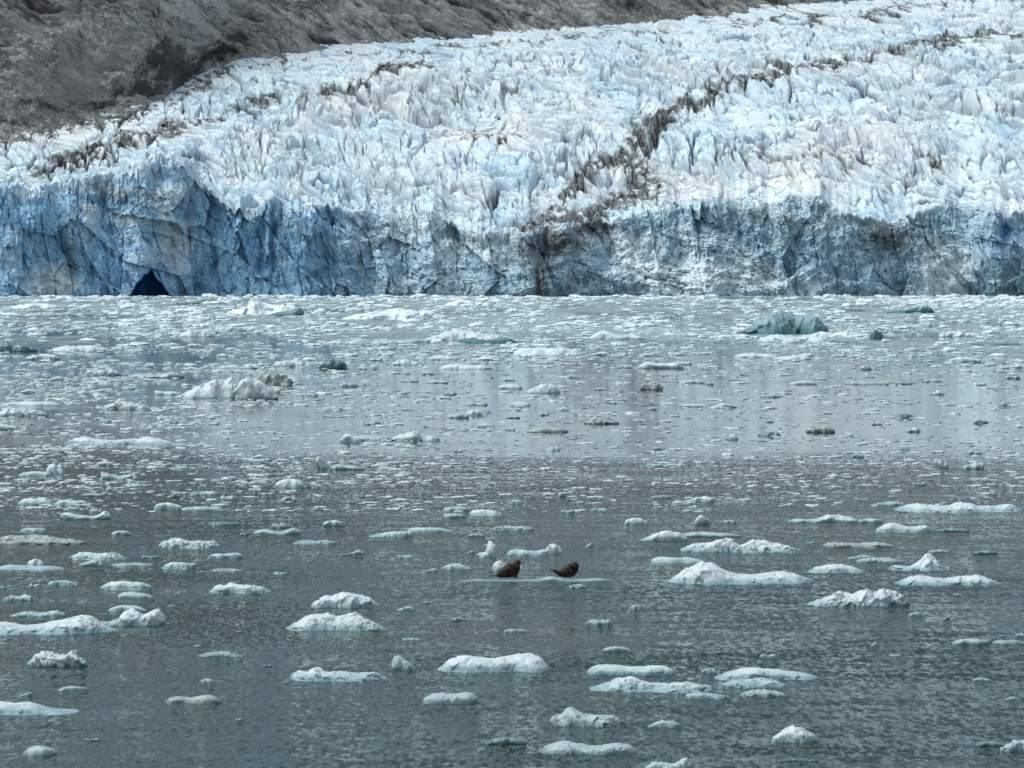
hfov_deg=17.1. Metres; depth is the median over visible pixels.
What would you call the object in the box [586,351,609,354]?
ice chunk
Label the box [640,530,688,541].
ice floe
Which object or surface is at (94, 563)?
ice floe
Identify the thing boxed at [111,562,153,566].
ice floe
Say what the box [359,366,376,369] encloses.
ice chunk
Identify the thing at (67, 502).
ice floe
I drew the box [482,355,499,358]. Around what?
ice chunk
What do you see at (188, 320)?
brash ice
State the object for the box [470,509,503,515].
ice floe
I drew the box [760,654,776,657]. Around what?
ice chunk
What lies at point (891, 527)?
ice floe
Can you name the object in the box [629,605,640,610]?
ice floe
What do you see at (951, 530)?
ice floe
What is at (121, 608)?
ice floe
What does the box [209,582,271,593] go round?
ice floe
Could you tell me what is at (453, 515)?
ice floe
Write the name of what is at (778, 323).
iceberg
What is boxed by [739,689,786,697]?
ice floe
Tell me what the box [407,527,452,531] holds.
ice floe
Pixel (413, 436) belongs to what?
ice floe
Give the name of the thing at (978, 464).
ice floe
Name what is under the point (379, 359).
ice chunk
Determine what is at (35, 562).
ice floe
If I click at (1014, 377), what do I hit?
ice chunk
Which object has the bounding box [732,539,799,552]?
ice floe
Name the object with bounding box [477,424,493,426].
ice chunk
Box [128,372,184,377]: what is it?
ice floe
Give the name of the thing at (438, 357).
ice floe
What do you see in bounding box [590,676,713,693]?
ice floe
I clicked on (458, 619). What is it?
ice chunk
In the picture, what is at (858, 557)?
ice floe
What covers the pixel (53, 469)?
ice floe
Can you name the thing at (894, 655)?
ice chunk
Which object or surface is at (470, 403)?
ice chunk
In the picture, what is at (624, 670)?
ice floe
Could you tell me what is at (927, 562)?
ice floe
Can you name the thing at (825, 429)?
ice floe
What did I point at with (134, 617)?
ice floe
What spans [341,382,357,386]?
ice chunk
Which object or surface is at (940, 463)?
ice floe
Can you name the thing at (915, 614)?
ice chunk
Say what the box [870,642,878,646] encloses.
ice chunk
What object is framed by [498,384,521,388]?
ice floe
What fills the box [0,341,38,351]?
ice floe
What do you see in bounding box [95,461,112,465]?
ice chunk
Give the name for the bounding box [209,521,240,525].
ice floe
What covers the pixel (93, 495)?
ice floe
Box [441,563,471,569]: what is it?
ice floe
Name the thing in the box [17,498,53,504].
ice floe
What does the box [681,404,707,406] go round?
ice floe
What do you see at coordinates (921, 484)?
ice chunk
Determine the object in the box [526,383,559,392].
ice floe
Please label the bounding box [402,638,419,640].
ice chunk
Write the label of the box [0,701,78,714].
ice floe
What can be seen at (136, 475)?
ice floe
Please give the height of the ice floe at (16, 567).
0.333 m
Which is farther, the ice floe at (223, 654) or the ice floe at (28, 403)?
the ice floe at (28, 403)
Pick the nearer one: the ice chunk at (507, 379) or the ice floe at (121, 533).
the ice floe at (121, 533)
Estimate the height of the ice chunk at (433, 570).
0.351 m
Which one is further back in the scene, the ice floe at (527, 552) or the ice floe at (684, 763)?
the ice floe at (527, 552)
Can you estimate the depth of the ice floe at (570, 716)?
133.78 m
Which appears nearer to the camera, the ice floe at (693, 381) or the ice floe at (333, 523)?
the ice floe at (333, 523)
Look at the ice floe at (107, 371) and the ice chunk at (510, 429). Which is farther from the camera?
the ice floe at (107, 371)
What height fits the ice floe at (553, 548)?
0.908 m
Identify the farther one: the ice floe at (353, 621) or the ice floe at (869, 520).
the ice floe at (869, 520)
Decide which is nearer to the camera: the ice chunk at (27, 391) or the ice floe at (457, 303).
the ice chunk at (27, 391)
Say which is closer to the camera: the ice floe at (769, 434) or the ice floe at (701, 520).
the ice floe at (701, 520)
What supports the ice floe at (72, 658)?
on the water
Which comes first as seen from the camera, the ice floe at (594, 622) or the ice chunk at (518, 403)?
the ice floe at (594, 622)
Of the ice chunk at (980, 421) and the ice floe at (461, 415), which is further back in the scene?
the ice floe at (461, 415)
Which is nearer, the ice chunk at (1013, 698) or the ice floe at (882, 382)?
the ice chunk at (1013, 698)
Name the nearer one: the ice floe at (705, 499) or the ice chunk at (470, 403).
the ice floe at (705, 499)
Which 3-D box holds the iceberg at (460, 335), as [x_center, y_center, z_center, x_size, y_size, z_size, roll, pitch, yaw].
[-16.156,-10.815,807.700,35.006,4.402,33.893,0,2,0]
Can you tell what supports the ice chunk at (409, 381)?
on the water
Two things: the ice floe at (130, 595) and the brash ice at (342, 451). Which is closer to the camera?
the ice floe at (130, 595)
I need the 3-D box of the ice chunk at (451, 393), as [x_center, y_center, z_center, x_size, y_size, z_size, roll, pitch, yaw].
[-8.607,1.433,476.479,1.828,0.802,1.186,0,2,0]
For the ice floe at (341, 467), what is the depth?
301.71 m
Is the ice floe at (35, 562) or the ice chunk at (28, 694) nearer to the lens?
the ice chunk at (28, 694)
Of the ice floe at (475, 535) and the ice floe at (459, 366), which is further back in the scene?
the ice floe at (459, 366)
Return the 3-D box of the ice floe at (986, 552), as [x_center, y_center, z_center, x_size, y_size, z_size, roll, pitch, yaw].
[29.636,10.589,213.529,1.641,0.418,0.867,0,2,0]
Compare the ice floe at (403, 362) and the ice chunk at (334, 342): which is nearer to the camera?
the ice floe at (403, 362)
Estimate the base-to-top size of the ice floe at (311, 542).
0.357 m
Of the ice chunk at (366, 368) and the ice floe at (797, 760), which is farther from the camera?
the ice chunk at (366, 368)
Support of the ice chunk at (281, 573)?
on the water
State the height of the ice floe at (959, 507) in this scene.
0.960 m
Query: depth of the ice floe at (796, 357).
655.90 m
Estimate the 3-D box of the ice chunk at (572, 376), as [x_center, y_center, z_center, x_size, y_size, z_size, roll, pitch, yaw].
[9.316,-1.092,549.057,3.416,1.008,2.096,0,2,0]
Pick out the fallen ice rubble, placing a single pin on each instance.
(483, 296)
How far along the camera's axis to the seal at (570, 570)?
195.41 m
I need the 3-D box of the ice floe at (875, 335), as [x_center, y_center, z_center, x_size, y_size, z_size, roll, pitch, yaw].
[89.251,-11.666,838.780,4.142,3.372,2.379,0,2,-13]
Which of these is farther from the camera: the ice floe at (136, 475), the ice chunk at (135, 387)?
the ice chunk at (135, 387)
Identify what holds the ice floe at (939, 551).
on the water
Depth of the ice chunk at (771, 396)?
468.82 m
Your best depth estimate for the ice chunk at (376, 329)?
956.46 m
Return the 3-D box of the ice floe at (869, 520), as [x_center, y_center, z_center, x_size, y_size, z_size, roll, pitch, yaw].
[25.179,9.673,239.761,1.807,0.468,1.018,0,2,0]
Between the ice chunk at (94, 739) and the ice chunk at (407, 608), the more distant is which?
the ice chunk at (407, 608)
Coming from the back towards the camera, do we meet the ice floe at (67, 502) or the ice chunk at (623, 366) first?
the ice chunk at (623, 366)
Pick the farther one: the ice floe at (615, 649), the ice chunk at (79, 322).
the ice chunk at (79, 322)
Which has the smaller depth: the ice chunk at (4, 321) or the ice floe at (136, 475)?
the ice floe at (136, 475)
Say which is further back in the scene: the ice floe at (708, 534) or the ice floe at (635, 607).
the ice floe at (708, 534)
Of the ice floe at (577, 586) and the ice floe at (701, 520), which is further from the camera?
the ice floe at (701, 520)
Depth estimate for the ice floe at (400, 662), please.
152.15 m
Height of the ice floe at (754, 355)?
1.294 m
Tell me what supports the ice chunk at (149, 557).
on the water
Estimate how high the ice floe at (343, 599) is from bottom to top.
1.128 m
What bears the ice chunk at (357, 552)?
on the water
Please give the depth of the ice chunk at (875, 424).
385.74 m
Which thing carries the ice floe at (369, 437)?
on the water
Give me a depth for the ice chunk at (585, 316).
1182.28 m
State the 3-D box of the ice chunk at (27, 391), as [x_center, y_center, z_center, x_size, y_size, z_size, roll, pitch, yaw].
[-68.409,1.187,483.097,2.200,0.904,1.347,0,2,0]
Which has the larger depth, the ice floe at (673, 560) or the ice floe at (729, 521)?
the ice floe at (729, 521)
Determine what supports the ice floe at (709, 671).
on the water
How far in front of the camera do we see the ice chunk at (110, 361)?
638.42 m
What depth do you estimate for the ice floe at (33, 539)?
221.09 m
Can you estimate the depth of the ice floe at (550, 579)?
194.86 m
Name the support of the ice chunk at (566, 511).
on the water
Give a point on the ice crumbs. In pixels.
(561, 585)
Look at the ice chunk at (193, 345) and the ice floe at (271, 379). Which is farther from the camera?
the ice chunk at (193, 345)
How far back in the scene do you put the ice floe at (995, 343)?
776.15 m
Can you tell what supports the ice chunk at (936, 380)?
on the water
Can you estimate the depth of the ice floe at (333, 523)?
236.32 m
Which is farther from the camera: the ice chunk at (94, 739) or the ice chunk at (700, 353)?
the ice chunk at (700, 353)
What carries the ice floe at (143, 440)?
on the water
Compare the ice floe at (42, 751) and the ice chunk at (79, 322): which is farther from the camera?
the ice chunk at (79, 322)
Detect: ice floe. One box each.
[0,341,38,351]
[0,401,60,405]
[0,408,48,415]
[0,423,20,429]
[0,534,85,544]
[0,565,64,569]
[0,615,116,634]
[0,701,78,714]
[3,594,33,600]
[10,610,65,616]
[11,303,59,308]
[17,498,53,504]
[19,471,50,475]
[21,528,46,531]
[23,746,56,756]
[25,353,59,359]
[27,559,43,565]
[27,650,87,666]
[46,464,63,473]
[47,580,77,584]
[52,345,110,351]
[54,500,87,504]
[57,686,88,690]
[60,511,111,519]
[68,436,175,444]
[69,552,126,560]
[78,560,103,566]
[81,493,104,496]
[83,367,120,374]
[100,581,151,590]
[101,398,149,409]
[101,471,141,479]
[104,608,169,625]
[108,605,146,611]
[111,531,131,534]
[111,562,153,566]
[117,591,153,598]
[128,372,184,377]
[153,502,182,509]
[159,538,220,548]
[162,562,195,568]
[165,695,221,703]
[179,330,214,336]
[181,506,223,510]
[198,651,242,657]
[208,552,242,558]
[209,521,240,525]
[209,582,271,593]
[212,568,242,571]
[248,480,269,484]
[253,372,293,386]
[253,528,300,534]
[271,523,290,527]
[273,359,304,366]
[275,479,302,487]
[286,612,388,630]
[289,667,386,681]
[292,540,335,544]
[311,591,377,608]
[316,456,331,468]
[319,358,346,368]
[323,520,342,525]
[329,464,365,469]
[340,434,363,442]
[341,308,446,319]
[360,435,390,439]
[369,531,412,537]
[389,431,439,440]
[391,360,423,364]
[392,655,415,670]
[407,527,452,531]
[422,692,476,703]
[428,355,456,359]
[437,653,551,672]
[439,364,491,369]
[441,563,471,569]
[443,506,468,510]
[443,513,465,517]
[445,300,474,305]
[448,413,468,417]
[460,576,612,581]
[466,409,486,415]
[468,534,484,536]
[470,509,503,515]
[477,540,495,557]
[484,736,526,745]
[489,560,505,572]
[492,525,534,530]
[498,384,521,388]
[504,629,528,631]
[507,549,551,554]
[513,346,582,355]
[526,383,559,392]
[527,427,567,432]
[538,740,637,755]
[546,544,561,553]
[550,707,622,726]
[569,584,585,588]
[584,418,618,423]
[585,619,612,625]
[587,664,673,675]
[589,330,644,339]
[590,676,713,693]
[602,646,632,652]
[624,518,647,524]
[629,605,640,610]
[638,362,683,368]
[640,381,663,389]
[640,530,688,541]
[644,757,693,767]
[648,721,680,727]
[650,495,671,497]
[651,557,704,562]
[667,561,812,584]
[680,538,738,551]
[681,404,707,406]
[682,380,702,382]
[684,532,741,537]
[685,692,726,699]
[689,496,713,502]
[694,515,710,524]
[701,668,716,673]
[715,667,817,680]
[717,403,736,407]
[719,520,735,522]
[722,677,786,687]
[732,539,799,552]
[734,353,780,357]
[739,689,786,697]
[758,432,779,435]
[771,725,818,742]
[772,355,810,359]
[776,758,819,761]
[787,514,857,522]
[789,381,815,384]
[806,426,834,432]
[806,588,909,606]
[808,564,864,572]
[822,542,895,547]
[845,380,912,384]
[847,555,874,559]
[856,557,904,562]
[858,518,882,522]
[867,330,882,339]
[871,501,904,505]
[876,523,933,532]
[887,306,933,312]
[888,553,950,570]
[894,502,1022,512]
[896,414,912,417]
[896,574,1001,585]
[928,549,950,552]
[933,458,948,467]
[936,528,969,531]
[939,331,971,336]
[947,357,981,362]
[952,638,989,644]
[963,460,984,468]
[964,342,1019,345]
[973,550,998,554]
[975,740,1005,746]
[993,640,1023,643]
[999,739,1023,752]
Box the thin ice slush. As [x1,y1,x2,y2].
[0,362,1023,511]
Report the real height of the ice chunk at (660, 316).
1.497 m
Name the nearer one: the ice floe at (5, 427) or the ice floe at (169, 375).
the ice floe at (5, 427)
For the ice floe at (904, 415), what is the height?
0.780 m
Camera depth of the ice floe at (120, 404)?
429.41 m
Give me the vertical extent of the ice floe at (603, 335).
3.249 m
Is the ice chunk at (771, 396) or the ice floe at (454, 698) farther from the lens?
the ice chunk at (771, 396)
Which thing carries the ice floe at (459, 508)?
on the water
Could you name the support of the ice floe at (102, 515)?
on the water
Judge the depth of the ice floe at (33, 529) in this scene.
231.82 m
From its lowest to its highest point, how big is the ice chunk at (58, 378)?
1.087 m
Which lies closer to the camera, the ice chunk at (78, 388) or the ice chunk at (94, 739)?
the ice chunk at (94, 739)
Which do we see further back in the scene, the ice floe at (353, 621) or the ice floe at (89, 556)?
the ice floe at (89, 556)
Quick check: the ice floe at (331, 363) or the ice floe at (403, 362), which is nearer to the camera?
the ice floe at (331, 363)
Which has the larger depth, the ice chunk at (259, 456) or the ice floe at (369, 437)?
the ice floe at (369, 437)
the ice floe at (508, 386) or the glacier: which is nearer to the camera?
the ice floe at (508, 386)
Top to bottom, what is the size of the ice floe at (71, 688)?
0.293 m
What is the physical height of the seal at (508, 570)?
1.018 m
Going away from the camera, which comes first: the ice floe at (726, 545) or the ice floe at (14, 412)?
the ice floe at (726, 545)
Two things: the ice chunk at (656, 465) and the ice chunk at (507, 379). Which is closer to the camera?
the ice chunk at (656, 465)
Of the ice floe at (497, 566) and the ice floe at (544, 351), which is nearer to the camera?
the ice floe at (497, 566)
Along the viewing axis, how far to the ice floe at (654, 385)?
497.13 m
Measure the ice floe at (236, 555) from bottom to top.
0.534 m
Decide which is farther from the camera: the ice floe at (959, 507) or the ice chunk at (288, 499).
the ice chunk at (288, 499)
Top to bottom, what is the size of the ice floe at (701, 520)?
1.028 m
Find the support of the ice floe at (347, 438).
on the water
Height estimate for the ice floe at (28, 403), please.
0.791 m
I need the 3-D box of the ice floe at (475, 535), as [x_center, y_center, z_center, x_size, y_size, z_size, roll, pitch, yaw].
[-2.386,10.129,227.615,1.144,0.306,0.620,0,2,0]
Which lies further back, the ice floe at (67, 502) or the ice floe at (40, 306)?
the ice floe at (40, 306)
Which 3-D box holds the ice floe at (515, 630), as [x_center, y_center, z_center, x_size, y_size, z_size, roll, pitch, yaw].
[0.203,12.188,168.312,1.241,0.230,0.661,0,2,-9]
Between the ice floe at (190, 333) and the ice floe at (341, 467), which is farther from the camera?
the ice floe at (190, 333)
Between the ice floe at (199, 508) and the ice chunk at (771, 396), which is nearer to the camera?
the ice floe at (199, 508)
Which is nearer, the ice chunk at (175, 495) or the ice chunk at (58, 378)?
the ice chunk at (175, 495)
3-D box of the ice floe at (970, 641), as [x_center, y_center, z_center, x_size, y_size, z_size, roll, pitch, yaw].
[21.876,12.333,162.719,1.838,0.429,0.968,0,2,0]
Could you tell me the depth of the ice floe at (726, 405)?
434.27 m
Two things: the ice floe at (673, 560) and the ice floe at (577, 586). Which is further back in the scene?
the ice floe at (673, 560)
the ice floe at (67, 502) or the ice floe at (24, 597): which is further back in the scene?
the ice floe at (67, 502)
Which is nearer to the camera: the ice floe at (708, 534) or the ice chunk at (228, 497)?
the ice floe at (708, 534)
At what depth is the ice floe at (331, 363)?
600.64 m
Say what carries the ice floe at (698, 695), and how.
on the water
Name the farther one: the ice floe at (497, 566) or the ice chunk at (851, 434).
the ice chunk at (851, 434)
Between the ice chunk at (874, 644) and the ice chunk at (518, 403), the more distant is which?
the ice chunk at (518, 403)
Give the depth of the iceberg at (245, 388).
465.01 m
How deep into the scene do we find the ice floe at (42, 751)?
125.61 m
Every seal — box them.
[491,560,520,577]
[550,562,578,577]
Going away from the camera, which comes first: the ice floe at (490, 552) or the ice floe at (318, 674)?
the ice floe at (318, 674)
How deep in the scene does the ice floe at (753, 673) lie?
148.69 m
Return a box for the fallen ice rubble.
[25,293,1023,297]
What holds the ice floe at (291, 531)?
on the water
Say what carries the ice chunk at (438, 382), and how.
on the water
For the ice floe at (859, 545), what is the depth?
218.84 m
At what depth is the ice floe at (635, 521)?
237.94 m
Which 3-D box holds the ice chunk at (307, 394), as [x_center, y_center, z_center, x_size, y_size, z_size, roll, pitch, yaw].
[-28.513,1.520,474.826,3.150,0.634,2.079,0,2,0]
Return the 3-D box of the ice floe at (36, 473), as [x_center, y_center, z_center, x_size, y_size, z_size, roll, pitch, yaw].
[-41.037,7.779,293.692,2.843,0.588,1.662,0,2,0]
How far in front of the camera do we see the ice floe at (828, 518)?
239.90 m
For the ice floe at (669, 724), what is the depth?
133.31 m
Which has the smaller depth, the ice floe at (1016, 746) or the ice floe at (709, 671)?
the ice floe at (1016, 746)
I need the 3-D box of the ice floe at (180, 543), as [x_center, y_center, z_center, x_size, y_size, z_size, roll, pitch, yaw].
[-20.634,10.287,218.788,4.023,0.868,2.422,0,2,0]
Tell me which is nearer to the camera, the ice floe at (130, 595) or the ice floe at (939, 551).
the ice floe at (130, 595)
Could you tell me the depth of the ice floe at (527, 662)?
151.60 m
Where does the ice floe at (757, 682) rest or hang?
on the water
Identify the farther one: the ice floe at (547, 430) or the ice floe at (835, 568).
the ice floe at (547, 430)
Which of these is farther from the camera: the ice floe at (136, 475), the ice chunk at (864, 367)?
the ice chunk at (864, 367)
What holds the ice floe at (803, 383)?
on the water
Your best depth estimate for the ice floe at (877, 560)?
207.43 m
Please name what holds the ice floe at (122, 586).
on the water
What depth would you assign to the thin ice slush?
347.97 m
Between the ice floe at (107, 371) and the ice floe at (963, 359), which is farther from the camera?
the ice floe at (963, 359)
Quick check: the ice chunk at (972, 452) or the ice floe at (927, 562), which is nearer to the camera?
the ice floe at (927, 562)
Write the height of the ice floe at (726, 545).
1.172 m
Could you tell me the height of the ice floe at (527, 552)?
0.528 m
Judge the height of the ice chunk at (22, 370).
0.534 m
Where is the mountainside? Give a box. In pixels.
[0,0,872,145]
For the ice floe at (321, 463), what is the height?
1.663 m
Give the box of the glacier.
[0,0,1023,295]
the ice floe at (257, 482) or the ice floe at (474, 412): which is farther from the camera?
the ice floe at (474, 412)
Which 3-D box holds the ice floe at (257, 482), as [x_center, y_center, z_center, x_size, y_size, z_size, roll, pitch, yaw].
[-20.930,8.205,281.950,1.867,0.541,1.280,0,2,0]
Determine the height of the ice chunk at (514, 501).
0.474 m
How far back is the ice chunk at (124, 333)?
894.73 m
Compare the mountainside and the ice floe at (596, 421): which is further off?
the mountainside
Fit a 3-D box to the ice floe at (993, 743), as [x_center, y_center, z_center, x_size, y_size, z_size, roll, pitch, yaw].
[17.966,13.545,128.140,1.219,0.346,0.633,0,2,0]
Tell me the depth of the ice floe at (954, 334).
869.09 m
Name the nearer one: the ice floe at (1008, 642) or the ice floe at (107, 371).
the ice floe at (1008, 642)
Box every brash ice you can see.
[0,294,1023,368]
[0,327,1023,486]
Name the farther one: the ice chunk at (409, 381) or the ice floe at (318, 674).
the ice chunk at (409, 381)
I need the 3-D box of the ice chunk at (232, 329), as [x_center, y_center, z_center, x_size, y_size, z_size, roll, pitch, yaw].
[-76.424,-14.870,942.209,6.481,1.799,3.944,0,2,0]
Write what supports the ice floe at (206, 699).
on the water
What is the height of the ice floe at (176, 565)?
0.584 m
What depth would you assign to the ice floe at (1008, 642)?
162.78 m
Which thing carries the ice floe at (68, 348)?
on the water
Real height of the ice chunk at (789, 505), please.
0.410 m
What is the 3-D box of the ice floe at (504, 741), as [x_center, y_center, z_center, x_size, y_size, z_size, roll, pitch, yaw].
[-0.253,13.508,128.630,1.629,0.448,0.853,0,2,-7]
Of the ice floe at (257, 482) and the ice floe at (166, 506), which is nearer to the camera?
the ice floe at (166, 506)
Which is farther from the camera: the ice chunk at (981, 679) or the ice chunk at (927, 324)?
the ice chunk at (927, 324)
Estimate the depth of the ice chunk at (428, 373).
565.72 m
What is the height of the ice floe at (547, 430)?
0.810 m
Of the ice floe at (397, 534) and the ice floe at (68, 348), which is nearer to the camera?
the ice floe at (397, 534)
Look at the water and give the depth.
209.63 m
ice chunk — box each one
[0,319,13,322]
[13,369,31,370]
[19,692,32,695]
[21,389,35,393]
[47,376,63,380]
[68,387,89,388]
[72,321,87,323]
[84,738,99,740]
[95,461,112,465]
[96,359,121,362]
[119,332,133,334]
[122,385,138,389]
[141,556,158,557]
[166,492,180,497]
[187,344,203,346]
[200,492,216,494]
[200,679,215,681]
[220,495,235,498]
[224,327,245,331]
[251,454,264,457]
[273,572,287,574]
[280,497,296,500]
[296,393,317,395]
[329,341,343,343]
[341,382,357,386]
[348,550,363,554]
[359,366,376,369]
[362,327,385,330]
[363,421,380,424]
[368,358,382,360]
[397,606,415,610]
[400,380,418,381]
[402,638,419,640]
[421,372,433,374]
[425,568,437,571]
[427,381,449,382]
[444,391,456,394]
[451,617,467,620]
[466,401,487,405]
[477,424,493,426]
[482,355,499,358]
[501,428,514,430]
[502,378,514,380]
[509,401,529,405]
[511,499,521,503]
[560,374,579,377]
[561,510,574,512]
[568,315,591,317]
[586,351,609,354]
[616,365,632,367]
[646,464,663,466]
[648,315,672,317]
[690,352,709,354]
[728,435,737,439]
[760,395,782,396]
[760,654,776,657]
[779,503,794,506]
[844,433,858,435]
[851,453,863,457]
[860,365,871,369]
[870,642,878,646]
[871,422,881,425]
[889,654,900,656]
[905,427,920,431]
[908,613,924,615]
[915,482,925,485]
[918,321,936,326]
[923,379,940,381]
[930,390,944,394]
[965,450,981,453]
[973,419,987,422]
[973,678,991,680]
[1004,696,1018,699]
[1006,375,1019,378]
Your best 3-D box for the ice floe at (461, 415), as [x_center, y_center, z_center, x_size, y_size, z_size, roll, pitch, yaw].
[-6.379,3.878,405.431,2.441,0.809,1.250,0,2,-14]
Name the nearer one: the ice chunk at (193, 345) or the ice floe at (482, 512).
the ice floe at (482, 512)
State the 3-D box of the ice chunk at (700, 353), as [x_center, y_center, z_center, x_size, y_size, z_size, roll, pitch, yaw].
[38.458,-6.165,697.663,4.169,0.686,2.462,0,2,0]
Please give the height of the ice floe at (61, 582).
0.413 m
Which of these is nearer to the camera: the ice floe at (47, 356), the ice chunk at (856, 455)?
the ice chunk at (856, 455)
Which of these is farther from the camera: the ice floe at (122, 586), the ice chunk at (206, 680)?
the ice floe at (122, 586)
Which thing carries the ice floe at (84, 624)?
on the water
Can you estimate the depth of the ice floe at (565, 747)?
126.01 m
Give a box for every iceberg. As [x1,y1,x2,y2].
[154,377,277,398]
[226,296,304,316]
[370,328,516,343]
[736,310,868,341]
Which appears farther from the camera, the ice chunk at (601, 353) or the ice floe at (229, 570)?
the ice chunk at (601, 353)
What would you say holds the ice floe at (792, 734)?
on the water
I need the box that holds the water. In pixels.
[0,295,1023,767]
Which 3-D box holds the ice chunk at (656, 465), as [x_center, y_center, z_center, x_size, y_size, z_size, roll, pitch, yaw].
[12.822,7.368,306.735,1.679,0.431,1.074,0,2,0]
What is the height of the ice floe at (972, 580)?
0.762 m
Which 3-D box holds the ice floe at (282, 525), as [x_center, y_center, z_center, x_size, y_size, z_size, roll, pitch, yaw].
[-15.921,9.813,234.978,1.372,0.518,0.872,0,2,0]
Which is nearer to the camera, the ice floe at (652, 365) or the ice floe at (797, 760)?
the ice floe at (797, 760)
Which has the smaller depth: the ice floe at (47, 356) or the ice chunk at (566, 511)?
the ice chunk at (566, 511)
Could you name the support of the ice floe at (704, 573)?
on the water
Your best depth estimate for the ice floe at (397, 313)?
1147.69 m
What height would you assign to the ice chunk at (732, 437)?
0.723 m
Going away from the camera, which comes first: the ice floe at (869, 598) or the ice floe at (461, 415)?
the ice floe at (869, 598)
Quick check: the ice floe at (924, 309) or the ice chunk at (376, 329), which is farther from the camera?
the ice floe at (924, 309)
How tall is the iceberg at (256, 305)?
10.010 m
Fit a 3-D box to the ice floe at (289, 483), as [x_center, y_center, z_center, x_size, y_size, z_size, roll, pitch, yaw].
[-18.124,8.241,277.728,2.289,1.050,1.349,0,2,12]
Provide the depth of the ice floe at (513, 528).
232.71 m
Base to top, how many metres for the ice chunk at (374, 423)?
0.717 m
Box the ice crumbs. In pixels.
[3,477,1023,767]
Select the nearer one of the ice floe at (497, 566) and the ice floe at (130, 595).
the ice floe at (130, 595)
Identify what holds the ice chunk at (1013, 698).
on the water
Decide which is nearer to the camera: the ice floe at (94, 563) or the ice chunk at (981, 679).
the ice chunk at (981, 679)
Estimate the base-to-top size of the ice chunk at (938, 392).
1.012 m
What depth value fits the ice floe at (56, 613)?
175.62 m
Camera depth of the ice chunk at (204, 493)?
268.71 m
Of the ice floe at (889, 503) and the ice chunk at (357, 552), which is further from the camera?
the ice floe at (889, 503)
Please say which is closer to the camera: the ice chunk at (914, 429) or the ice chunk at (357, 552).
the ice chunk at (357, 552)
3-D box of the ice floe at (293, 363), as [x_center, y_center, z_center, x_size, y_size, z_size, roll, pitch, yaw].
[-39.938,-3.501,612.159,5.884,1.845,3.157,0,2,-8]
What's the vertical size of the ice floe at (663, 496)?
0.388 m

